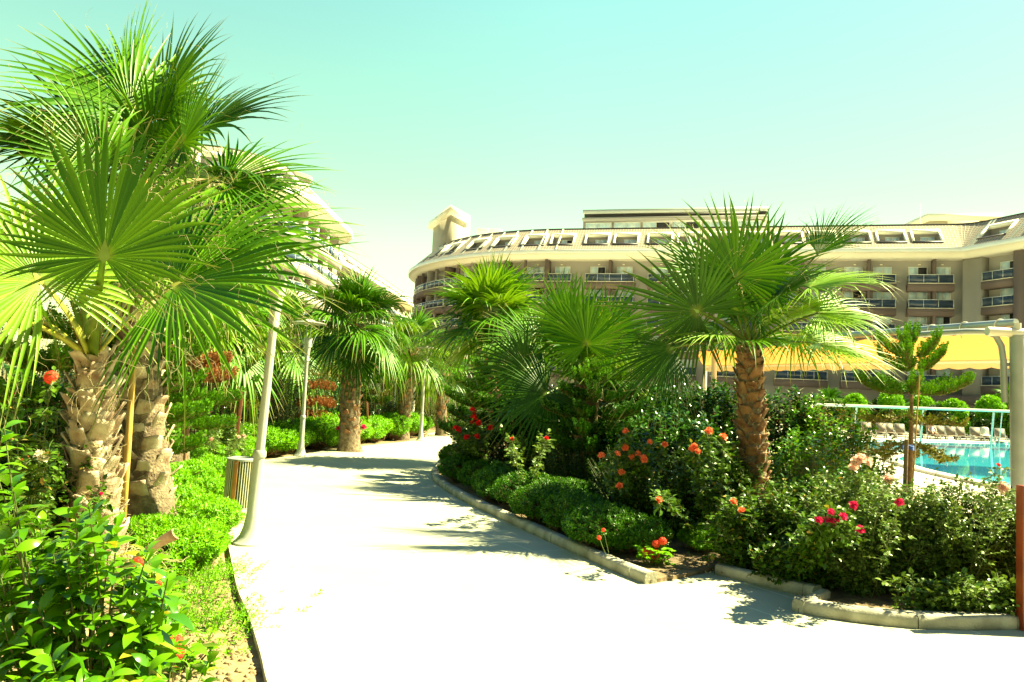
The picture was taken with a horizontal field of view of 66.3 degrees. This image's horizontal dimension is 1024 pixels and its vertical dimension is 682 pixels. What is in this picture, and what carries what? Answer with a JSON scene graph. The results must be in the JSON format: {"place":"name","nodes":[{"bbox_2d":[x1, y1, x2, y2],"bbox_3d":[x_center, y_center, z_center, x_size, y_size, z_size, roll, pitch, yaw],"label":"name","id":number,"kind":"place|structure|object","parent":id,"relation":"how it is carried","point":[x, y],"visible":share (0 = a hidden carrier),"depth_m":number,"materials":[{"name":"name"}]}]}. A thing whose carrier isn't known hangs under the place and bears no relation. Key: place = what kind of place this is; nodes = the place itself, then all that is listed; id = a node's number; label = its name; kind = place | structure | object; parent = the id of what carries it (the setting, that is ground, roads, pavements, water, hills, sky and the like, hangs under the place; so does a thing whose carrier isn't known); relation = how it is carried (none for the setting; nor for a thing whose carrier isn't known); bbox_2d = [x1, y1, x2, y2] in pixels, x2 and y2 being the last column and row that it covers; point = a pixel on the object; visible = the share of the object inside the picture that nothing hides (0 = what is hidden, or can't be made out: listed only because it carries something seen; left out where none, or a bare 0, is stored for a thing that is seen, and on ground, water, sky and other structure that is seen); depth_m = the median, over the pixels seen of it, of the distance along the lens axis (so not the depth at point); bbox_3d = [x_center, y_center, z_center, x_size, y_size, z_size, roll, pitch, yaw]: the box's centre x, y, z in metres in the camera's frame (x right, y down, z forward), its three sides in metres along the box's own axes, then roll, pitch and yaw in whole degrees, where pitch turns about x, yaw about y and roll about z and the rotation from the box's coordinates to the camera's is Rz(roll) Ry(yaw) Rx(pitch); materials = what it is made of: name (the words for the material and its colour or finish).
{"place":"outdoors","nodes":[
{"label":"outdoors","id":0,"kind":"place"},
{"bbox_2d":[0,374,466,681],"bbox_3d":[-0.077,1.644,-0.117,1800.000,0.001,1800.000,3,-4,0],"label":"ground","id":1,"kind":"structure","parent":0,"point":[245,666],"depth_m":5.11,"materials":[{"name":"soil"}]},
{"bbox_2d":[0,367,69,475],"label":"laurel shrub","id":2,"kind":"object","parent":1,"relation":"on","point":[38,408],"visible":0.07,"depth_m":7.71,"materials":[{"name":"green plant"}]},
{"bbox_2d":[0,302,116,473],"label":"norfolk pine","id":3,"kind":"object","parent":1,"relation":"on","point":[48,357],"visible":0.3,"depth_m":7.67,"materials":[{"name":"green plant"}]},
{"bbox_2d":[0,366,120,562],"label":"rose bush","id":4,"kind":"object","parent":1,"relation":"on","point":[41,478],"visible":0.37,"depth_m":5.61,"materials":[{"name":"green plant"}]},
{"bbox_2d":[0,420,222,681],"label":"laurel shrub","id":5,"kind":"object","parent":1,"relation":"on","point":[143,624],"visible":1,"depth_m":2.96,"materials":[{"name":"green plant"}]},
{"bbox_2d":[120,342,138,517],"bbox_3d":[-3.497,0.957,7.138,0.068,2.178,0.045,3,-4,0],"label":"stake","id":6,"kind":"object","parent":1,"relation":"on","point":[128,434],"visible":0.41,"depth_m":7.13,"materials":[{"name":"wood"}]},
{"bbox_2d":[88,528,190,584],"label":"dead frond","id":7,"kind":"object","parent":1,"relation":"on","point":[168,537],"visible":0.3,"depth_m":5.48,"materials":[{"name":"brown plant"}]},
{"bbox_2d":[107,315,215,454],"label":"norfolk pine","id":8,"kind":"object","parent":1,"relation":"on","point":[196,410],"visible":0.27,"depth_m":8.48,"materials":[{"name":"green plant"}]},
{"bbox_2d":[66,195,264,462],"bbox_3d":[-5.762,-0.031,13.155,3.388,4.788,3.477,3,-4,0],"label":"fan palm","id":9,"kind":"object","parent":1,"relation":"on","point":[177,458],"visible":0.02,"depth_m":12.97,"materials":[{"name":"green plant"}]},
{"bbox_2d":[125,511,210,551],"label":"hedge shrub","id":10,"kind":"object","parent":1,"relation":"on","point":[138,526],"visible":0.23,"depth_m":7.26,"materials":[{"name":"green plant"}]},
{"bbox_2d":[135,521,227,577],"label":"hedge shrub","id":11,"kind":"object","parent":1,"relation":"on","point":[200,549],"visible":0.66,"depth_m":6.64,"materials":[{"name":"green plant"}]},
{"bbox_2d":[108,560,255,610],"bbox_3d":[-2.457,1.919,6.024,1.142,0.312,1.059,3,-4,0],"label":"weed patch","id":12,"kind":"object","parent":1,"relation":"on","point":[193,591],"visible":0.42,"depth_m":6.04,"materials":[{"name":"green plant"}]},
{"bbox_2d":[0,0,364,529],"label":"fan palm","id":13,"kind":"object","parent":1,"relation":"on","point":[132,95],"visible":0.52,"depth_m":7.72,"materials":[{"name":"green plant"}]},
{"bbox_2d":[0,113,372,572],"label":"fan palm","id":14,"kind":"object","parent":1,"relation":"on","point":[43,241],"visible":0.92,"depth_m":5.49,"materials":[{"name":"green plant"}]},
{"bbox_2d":[161,635,220,681],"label":"geranium","id":15,"kind":"object","parent":1,"relation":"on","point":[193,657],"visible":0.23,"depth_m":4.45,"materials":[{"name":"green plant"}]},
{"bbox_2d":[174,482,212,506],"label":"hedge shrub","id":16,"kind":"object","parent":1,"relation":"on","point":[187,493],"visible":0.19,"depth_m":8.67,"materials":[{"name":"green plant"}]},
{"bbox_2d":[153,516,233,559],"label":"hedge shrub","id":17,"kind":"object","parent":1,"relation":"on","point":[207,522],"visible":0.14,"depth_m":7.42,"materials":[{"name":"green plant"}]},
{"bbox_2d":[171,458,221,481],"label":"hedge shrub","id":18,"kind":"object","parent":1,"relation":"on","point":[202,471],"visible":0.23,"depth_m":11.18,"materials":[{"name":"green plant"}]},
{"bbox_2d":[177,475,224,496],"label":"hedge shrub","id":19,"kind":"object","parent":1,"relation":"on","point":[213,485],"visible":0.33,"depth_m":10.02,"materials":[{"name":"green plant"}]},
{"bbox_2d":[163,326,245,460],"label":"norfolk pine","id":20,"kind":"object","parent":1,"relation":"on","point":[211,423],"visible":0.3,"depth_m":12.61,"materials":[{"name":"green plant"}]},
{"bbox_2d":[169,494,245,531],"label":"hedge shrub","id":21,"kind":"object","parent":1,"relation":"on","point":[212,507],"visible":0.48,"depth_m":8.15,"materials":[{"name":"green plant"}]},
{"bbox_2d":[164,557,268,591],"bbox_3d":[-2.581,1.979,6.612,0.988,0.284,0.925,0,-5,37],"label":"weed patch","id":22,"kind":"object","parent":1,"relation":"on","point":[216,568],"visible":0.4,"depth_m":6.60,"materials":[{"name":"green plant"}]},
{"bbox_2d":[196,418,251,457],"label":"rose bush","id":23,"kind":"object","parent":1,"relation":"on","point":[212,441],"visible":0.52,"depth_m":14.39,"materials":[{"name":"green plant"}]},
{"bbox_2d":[171,615,279,656],"bbox_3d":[-1.987,1.929,5.033,0.890,0.213,0.544,2,-4,11],"label":"weed patch","id":24,"kind":"object","parent":1,"relation":"on","point":[225,640],"visible":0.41,"depth_m":4.99,"materials":[{"name":"green plant"}]},
{"bbox_2d":[170,588,281,646],"bbox_3d":[-2.151,1.900,5.208,0.980,0.292,1.036,1,-4,18],"label":"weed patch","id":25,"kind":"object","parent":1,"relation":"on","point":[195,609],"visible":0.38,"depth_m":5.27,"materials":[{"name":"green plant"}]},
{"bbox_2d":[210,328,276,432],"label":"norfolk pine","id":26,"kind":"object","parent":1,"relation":"on","point":[257,402],"visible":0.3,"depth_m":17.13,"materials":[{"name":"green plant"}]},
{"bbox_2d":[190,285,303,435],"bbox_3d":[-6.787,0.231,17.453,3.667,4.779,3.854,1,-4,24],"label":"fan palm","id":27,"kind":"object","parent":1,"relation":"on","point":[246,371],"visible":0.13,"depth_m":17.10,"materials":[{"name":"green plant"}]},
{"bbox_2d":[147,145,352,351],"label":"hotel building","id":28,"kind":"structure","parent":1,"relation":"on","point":[305,269],"depth_m":84.28,"materials":[{"name":"beige paint"}]},
{"bbox_2d":[188,589,323,637],"bbox_3d":[-1.977,1.951,5.520,1.457,0.255,0.912,5,-5,-30],"label":"weed patch","id":29,"kind":"object","parent":1,"relation":"on","point":[240,616],"visible":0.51,"depth_m":5.44,"materials":[{"name":"green plant"}]},
{"bbox_2d":[225,371,300,427],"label":"laurel shrub","id":30,"kind":"object","parent":1,"relation":"on","point":[275,411],"visible":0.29,"depth_m":19.79,"materials":[{"name":"green plant"}]},
{"bbox_2d":[239,423,304,456],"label":"hedge shrub","id":31,"kind":"object","parent":1,"relation":"on","point":[278,440],"visible":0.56,"depth_m":17.92,"materials":[{"name":"green plant"}]},
{"bbox_2d":[243,280,329,419],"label":"fan palm","id":32,"kind":"object","parent":1,"relation":"on","point":[281,371],"visible":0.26,"depth_m":22.51,"materials":[{"name":"green plant"}]},
{"bbox_2d":[268,420,317,453],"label":"hedge shrub","id":33,"kind":"object","parent":1,"relation":"on","point":[309,437],"visible":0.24,"depth_m":19.49,"materials":[{"name":"green plant"}]},
{"bbox_2d":[285,416,338,449],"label":"hedge shrub","id":34,"kind":"object","parent":1,"relation":"on","point":[325,432],"visible":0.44,"depth_m":20.85,"materials":[{"name":"green plant"}]},
{"bbox_2d":[295,361,336,420],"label":"norfolk pine","id":35,"kind":"object","parent":1,"relation":"on","point":[328,402],"visible":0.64,"depth_m":22.26,"materials":[{"name":"brown plant"}]},
{"bbox_2d":[199,338,466,421],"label":"shrub","id":36,"kind":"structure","parent":1,"relation":"on","point":[414,389],"depth_m":39.22,"materials":[{"name":"plant"}]},
{"bbox_2d":[278,263,422,451],"bbox_3d":[-4.185,0.429,20.507,3.759,5.062,3.950,3,-4,0],"label":"fan palm","id":37,"kind":"object","parent":1,"relation":"on","point":[351,341],"visible":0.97,"depth_m":20.10,"materials":[{"name":"green plant"}]},
{"bbox_2d":[335,250,413,354],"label":"hotel building","id":38,"kind":"structure","parent":1,"relation":"on","point":[346,262],"depth_m":148.37,"materials":[{"name":"paint"}]},
{"bbox_2d":[361,415,393,442],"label":"hedge shrub","id":39,"kind":"object","parent":1,"relation":"on","point":[383,426],"visible":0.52,"depth_m":24.80,"materials":[{"name":"green plant"}]},
{"bbox_2d":[374,412,413,439],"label":"hedge shrub","id":40,"kind":"object","parent":1,"relation":"on","point":[394,432],"visible":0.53,"depth_m":26.27,"materials":[{"name":"green plant"}]},
{"bbox_2d":[367,304,455,440],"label":"fan palm","id":41,"kind":"object","parent":1,"relation":"on","point":[405,405],"visible":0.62,"depth_m":26.70,"materials":[{"name":"green plant"}]},
{"bbox_2d":[398,334,476,435],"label":"fan palm","id":42,"kind":"object","parent":1,"relation":"on","point":[441,409],"visible":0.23,"depth_m":29.70,"materials":[{"name":"green plant"}]},
{"bbox_2d":[165,556,904,681],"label":"soil clods","id":43,"kind":"object","parent":1,"relation":"on","point":[230,678],"visible":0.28,"depth_m":4.72,"materials":[{"name":"soil"}]},
{"bbox_2d":[432,459,656,583],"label":"kerb","id":44,"kind":"structure","parent":1,"relation":"on","point":[623,567],"depth_m":8.66,"materials":[{"name":"concrete"}]},
{"bbox_2d":[408,203,1023,419],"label":"hotel building","id":45,"kind":"structure","parent":1,"relation":"on","point":[954,268],"depth_m":97.30,"materials":[{"name":"beige paint"}]},
{"bbox_2d":[715,563,821,595],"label":"kerb","id":46,"kind":"structure","parent":1,"relation":"on","point":[802,588],"depth_m":7.09,"materials":[{"name":"concrete"}]},
{"bbox_2d":[792,595,1019,630],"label":"kerb","id":47,"kind":"structure","parent":1,"relation":"on","point":[952,620],"depth_m":5.99,"materials":[{"name":"concrete"}]},
{"bbox_2d":[852,320,976,489],"bbox_3d":[5.338,1.147,10.592,1.466,2.861,1.434,3,-4,0],"label":"norfolk pine","id":48,"kind":"object","parent":1,"relation":"on","point":[904,353],"visible":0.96,"depth_m":10.49,"materials":[{"name":"green plant"}]},
{"bbox_2d":[0,0,1023,374],"label":"sky","id":49,"kind":"structure","parent":0,"point":[511,115],"materials":[{"name":"blue"}]},
{"bbox_2d":[227,432,1023,681],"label":"path","id":50,"kind":"structure","parent":0,"point":[405,562],"depth_m":5.89,"materials":[{"name":"white concrete"}]},
{"bbox_2d":[223,456,252,515],"bbox_3d":[-3.303,1.774,9.551,0.409,0.711,0.409,4,-4,0],"label":"litter bin","id":51,"kind":"object","parent":50,"relation":"on","point":[238,477],"visible":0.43,"depth_m":9.40,"materials":[{"name":"metal"}]},
{"bbox_2d":[232,232,321,546],"bbox_3d":[-2.511,0.455,8.029,0.800,3.198,0.800,5,-4,0],"label":"street lamp","id":52,"kind":"object","parent":50,"relation":"on","point":[250,534],"visible":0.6,"depth_m":7.95,"materials":[{"name":"metal"}]},
{"bbox_2d":[292,319,326,456],"bbox_3d":[-4.843,1.078,18.327,0.800,3.198,0.800,3,-4,0],"label":"street lamp","id":53,"kind":"object","parent":50,"relation":"on","point":[300,451],"visible":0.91,"depth_m":18.27,"materials":[{"name":"metal"}]},
{"bbox_2d":[1016,485,1023,630],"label":"wooden board","id":54,"kind":"object","parent":50,"relation":"on","point":[1020,548],"visible":1,"depth_m":6.05,"materials":[{"name":"wood"}]},
{"bbox_2d":[439,444,916,612],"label":"bed soil","id":55,"kind":"structure","parent":0,"point":[678,570],"depth_m":7.62,"materials":[{"name":"brown soil"}]},
{"bbox_2d":[437,453,481,480],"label":"hedge shrub","id":56,"kind":"object","parent":55,"relation":"on","point":[449,466],"visible":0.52,"depth_m":13.89,"materials":[{"name":"green plant"}]},
{"bbox_2d":[443,405,495,459],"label":"rose bush","id":57,"kind":"object","parent":55,"relation":"on","point":[468,443],"visible":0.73,"depth_m":13.54,"materials":[{"name":"green plant"}]},
{"bbox_2d":[437,344,525,463],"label":"norfolk pine","id":58,"kind":"object","parent":55,"relation":"on","point":[459,413],"visible":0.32,"depth_m":14.90,"materials":[{"name":"green plant"}]},
{"bbox_2d":[456,459,512,487],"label":"hedge shrub","id":59,"kind":"object","parent":55,"relation":"on","point":[464,475],"visible":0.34,"depth_m":12.86,"materials":[{"name":"green plant"}]},
{"bbox_2d":[408,250,573,459],"bbox_3d":[-0.488,0.321,17.904,4.142,4.996,3.894,3,-4,0],"label":"fan palm","id":60,"kind":"object","parent":55,"relation":"on","point":[494,290],"visible":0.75,"depth_m":17.58,"materials":[{"name":"green plant"}]},
{"bbox_2d":[469,465,522,502],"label":"hedge shrub","id":61,"kind":"object","parent":55,"relation":"on","point":[481,485],"visible":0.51,"depth_m":11.60,"materials":[{"name":"green plant"}]},
{"bbox_2d":[479,386,539,467],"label":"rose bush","id":62,"kind":"object","parent":55,"relation":"on","point":[499,453],"visible":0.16,"depth_m":14.31,"materials":[{"name":"green plant"}]},
{"bbox_2d":[490,470,556,505],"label":"hedge shrub","id":63,"kind":"object","parent":55,"relation":"on","point":[510,482],"visible":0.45,"depth_m":10.81,"materials":[{"name":"green plant"}]},
{"bbox_2d":[495,428,561,484],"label":"rose bush","id":64,"kind":"object","parent":55,"relation":"on","point":[519,463],"visible":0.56,"depth_m":10.56,"materials":[{"name":"green plant"}]},
{"bbox_2d":[507,481,582,523],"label":"hedge shrub","id":65,"kind":"object","parent":55,"relation":"on","point":[529,504],"visible":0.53,"depth_m":9.71,"materials":[{"name":"green plant"}]},
{"bbox_2d":[514,384,599,476],"bbox_3d":[0.835,1.663,13.886,1.651,1.815,1.618,3,-4,0],"label":"laurel shrub","id":66,"kind":"object","parent":55,"relation":"on","point":[530,435],"visible":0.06,"depth_m":13.57,"materials":[{"name":"green plant"}]},
{"bbox_2d":[458,260,662,468],"bbox_3d":[1.045,0.524,13.197,3.514,4.068,3.289,1,-4,24],"label":"fan palm","id":67,"kind":"object","parent":55,"relation":"on","point":[570,330],"visible":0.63,"depth_m":12.47,"materials":[{"name":"green plant"}]},
{"bbox_2d":[539,437,607,494],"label":"laurel shrub","id":68,"kind":"object","parent":55,"relation":"on","point":[579,471],"visible":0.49,"depth_m":11.59,"materials":[{"name":"green plant"}]},
{"bbox_2d":[539,487,611,532],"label":"hedge shrub","id":69,"kind":"object","parent":55,"relation":"on","point":[554,510],"visible":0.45,"depth_m":9.04,"materials":[{"name":"green plant"}]},
{"bbox_2d":[531,357,654,481],"bbox_3d":[1.249,1.362,11.965,1.593,2.242,1.859,5,-5,-33],"label":"norfolk pine","id":70,"kind":"object","parent":55,"relation":"on","point":[578,410],"visible":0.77,"depth_m":11.75,"materials":[{"name":"green plant"}]},
{"bbox_2d":[561,500,647,548],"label":"hedge shrub","id":71,"kind":"object","parent":55,"relation":"on","point":[577,525],"visible":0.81,"depth_m":8.12,"materials":[{"name":"green plant"}]},
{"bbox_2d":[583,410,662,487],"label":"laurel shrub","id":72,"kind":"object","parent":55,"relation":"on","point":[610,439],"visible":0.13,"depth_m":11.71,"materials":[{"name":"green plant"}]},
{"bbox_2d":[586,445,673,503],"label":"laurel shrub","id":73,"kind":"object","parent":55,"relation":"on","point":[601,488],"visible":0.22,"depth_m":10.43,"materials":[{"name":"green plant"}]},
{"bbox_2d":[596,423,668,505],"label":"rose bush","id":74,"kind":"object","parent":55,"relation":"on","point":[626,476],"visible":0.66,"depth_m":8.77,"materials":[{"name":"green plant"}]},
{"bbox_2d":[592,511,674,552],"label":"hedge shrub","id":75,"kind":"object","parent":55,"relation":"on","point":[652,532],"visible":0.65,"depth_m":8.00,"materials":[{"name":"green plant"}]},
{"bbox_2d":[607,380,680,466],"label":"laurel shrub","id":76,"kind":"object","parent":55,"relation":"on","point":[645,404],"visible":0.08,"depth_m":12.94,"materials":[{"name":"green plant"}]},
{"bbox_2d":[633,537,675,565],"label":"geranium","id":77,"kind":"object","parent":55,"relation":"on","point":[653,556],"visible":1,"depth_m":7.61,"materials":[{"name":"green plant"}]},
{"bbox_2d":[610,475,701,539],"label":"rose bush","id":78,"kind":"object","parent":55,"relation":"on","point":[644,503],"visible":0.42,"depth_m":9.08,"materials":[{"name":"green plant"}]},
{"bbox_2d":[629,399,720,484],"bbox_3d":[2.271,1.683,11.158,1.445,1.750,1.430,3,-4,0],"label":"laurel shrub","id":79,"kind":"object","parent":55,"relation":"on","point":[672,438],"visible":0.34,"depth_m":10.92,"materials":[{"name":"green plant"}]},
{"bbox_2d":[645,379,730,446],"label":"laurel shrub","id":80,"kind":"object","parent":55,"relation":"on","point":[686,404],"visible":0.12,"depth_m":12.76,"materials":[{"name":"green plant"}]},
{"bbox_2d":[676,523,719,552],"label":"hedge shrub","id":81,"kind":"object","parent":55,"relation":"on","point":[697,546],"visible":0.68,"depth_m":8.32,"materials":[{"name":"green plant"}]},
{"bbox_2d":[649,426,773,538],"bbox_3d":[2.209,1.634,8.415,1.249,1.443,2.953,2,-4,15],"label":"rose bush","id":82,"kind":"object","parent":55,"relation":"on","point":[715,489],"visible":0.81,"depth_m":8.42,"materials":[{"name":"green plant"}]},
{"bbox_2d":[681,378,767,460],"bbox_3d":[3.385,1.643,12.669,1.484,2.116,1.504,3,-4,0],"label":"laurel shrub","id":83,"kind":"object","parent":55,"relation":"on","point":[729,426],"visible":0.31,"depth_m":12.47,"materials":[{"name":"green plant"}]},
{"bbox_2d":[587,191,907,531],"bbox_3d":[2.748,0.253,9.698,3.933,4.271,3.228,3,-4,0],"label":"fan palm","id":84,"kind":"object","parent":55,"relation":"on","point":[769,279],"visible":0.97,"depth_m":9.05,"materials":[{"name":"green plant"}]},
{"bbox_2d":[693,473,868,580],"bbox_3d":[2.522,1.773,6.982,1.516,1.079,2.007,3,-4,0],"label":"rose bush","id":85,"kind":"object","parent":55,"relation":"on","point":[761,525],"visible":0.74,"depth_m":7.41,"materials":[{"name":"green plant"}]},
{"bbox_2d":[746,533,842,588],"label":"rose bush","id":86,"kind":"object","parent":55,"relation":"on","point":[764,562],"visible":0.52,"depth_m":7.02,"materials":[{"name":"green plant"}]},
{"bbox_2d":[763,384,826,487],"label":"laurel shrub","id":87,"kind":"object","parent":55,"relation":"on","point":[774,429],"visible":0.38,"depth_m":12.53,"materials":[{"name":"green plant"}]},
{"bbox_2d":[766,425,852,498],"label":"laurel shrub","id":88,"kind":"object","parent":55,"relation":"on","point":[797,473],"visible":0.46,"depth_m":10.46,"materials":[{"name":"green plant"}]},
{"bbox_2d":[753,473,869,525],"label":"rose bush","id":89,"kind":"object","parent":55,"relation":"on","point":[797,490],"visible":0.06,"depth_m":7.99,"materials":[{"name":"green plant"}]},
{"bbox_2d":[781,393,862,481],"bbox_3d":[4.936,1.762,12.423,1.398,1.863,1.389,3,-4,0],"label":"laurel shrub","id":90,"kind":"object","parent":55,"relation":"on","point":[821,418],"visible":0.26,"depth_m":12.28,"materials":[{"name":"green plant"}]},
{"bbox_2d":[813,414,900,494],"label":"laurel shrub","id":91,"kind":"object","parent":55,"relation":"on","point":[860,444],"visible":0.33,"depth_m":11.52,"materials":[{"name":"green plant"}]},
{"bbox_2d":[787,445,945,597],"bbox_3d":[3.048,1.598,6.849,1.311,1.407,1.134,7,-6,-44],"label":"rose bush","id":92,"kind":"object","parent":55,"relation":"on","point":[859,571],"visible":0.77,"depth_m":6.72,"materials":[{"name":"green plant"}]},
{"bbox_2d":[876,567,1019,615],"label":"rose bush","id":93,"kind":"object","parent":55,"relation":"on","point":[1000,596],"visible":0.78,"depth_m":6.17,"materials":[{"name":"green plant"}]},
{"bbox_2d":[881,463,1015,590],"bbox_3d":[3.898,1.689,6.864,1.184,1.342,1.224,-1,-6,45],"label":"rose bush","id":94,"kind":"object","parent":55,"relation":"on","point":[954,545],"visible":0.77,"depth_m":6.70,"materials":[{"name":"green plant"}]},
{"bbox_2d":[962,478,1015,585],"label":"rose bush","id":95,"kind":"object","parent":55,"relation":"on","point":[1012,566],"visible":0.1,"depth_m":6.81,"materials":[{"name":"green plant"}]},
{"bbox_2d":[766,424,1009,519],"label":"pool deck","id":96,"kind":"structure","parent":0,"point":[919,478],"depth_m":20.59,"materials":[{"name":"stone"}]},
{"bbox_2d":[692,319,1023,506],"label":"shade awning","id":97,"kind":"object","parent":96,"relation":"on","point":[997,344],"visible":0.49,"depth_m":12.03,"materials":[{"name":"fabric"}]},
{"bbox_2d":[876,392,905,435],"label":"ball tree","id":98,"kind":"object","parent":96,"relation":"on","point":[885,399],"visible":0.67,"depth_m":59.37,"materials":[{"name":"green plant"}]},
{"bbox_2d":[814,403,1009,446],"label":"rail frame","id":99,"kind":"object","parent":96,"relation":"on","point":[929,408],"visible":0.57,"depth_m":45.87,"materials":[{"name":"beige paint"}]},
{"bbox_2d":[823,439,1009,488],"bbox_3d":[23.506,5.586,41.012,14.055,0.100,57.011,-1,-5,38],"label":"pool coping","id":100,"kind":"object","parent":96,"relation":"on","point":[931,472],"visible":0.27,"depth_m":23.58,"materials":[{"name":"stone"}]},
{"bbox_2d":[974,394,1007,439],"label":"ball tree","id":101,"kind":"object","parent":96,"relation":"on","point":[988,401],"visible":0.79,"depth_m":59.43,"materials":[{"name":"green plant"}]},
{"bbox_2d":[854,440,1009,485],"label":"pool water","id":102,"kind":"structure","parent":0,"point":[978,460],"depth_m":30.15,"materials":[{"name":"blue liquid"}]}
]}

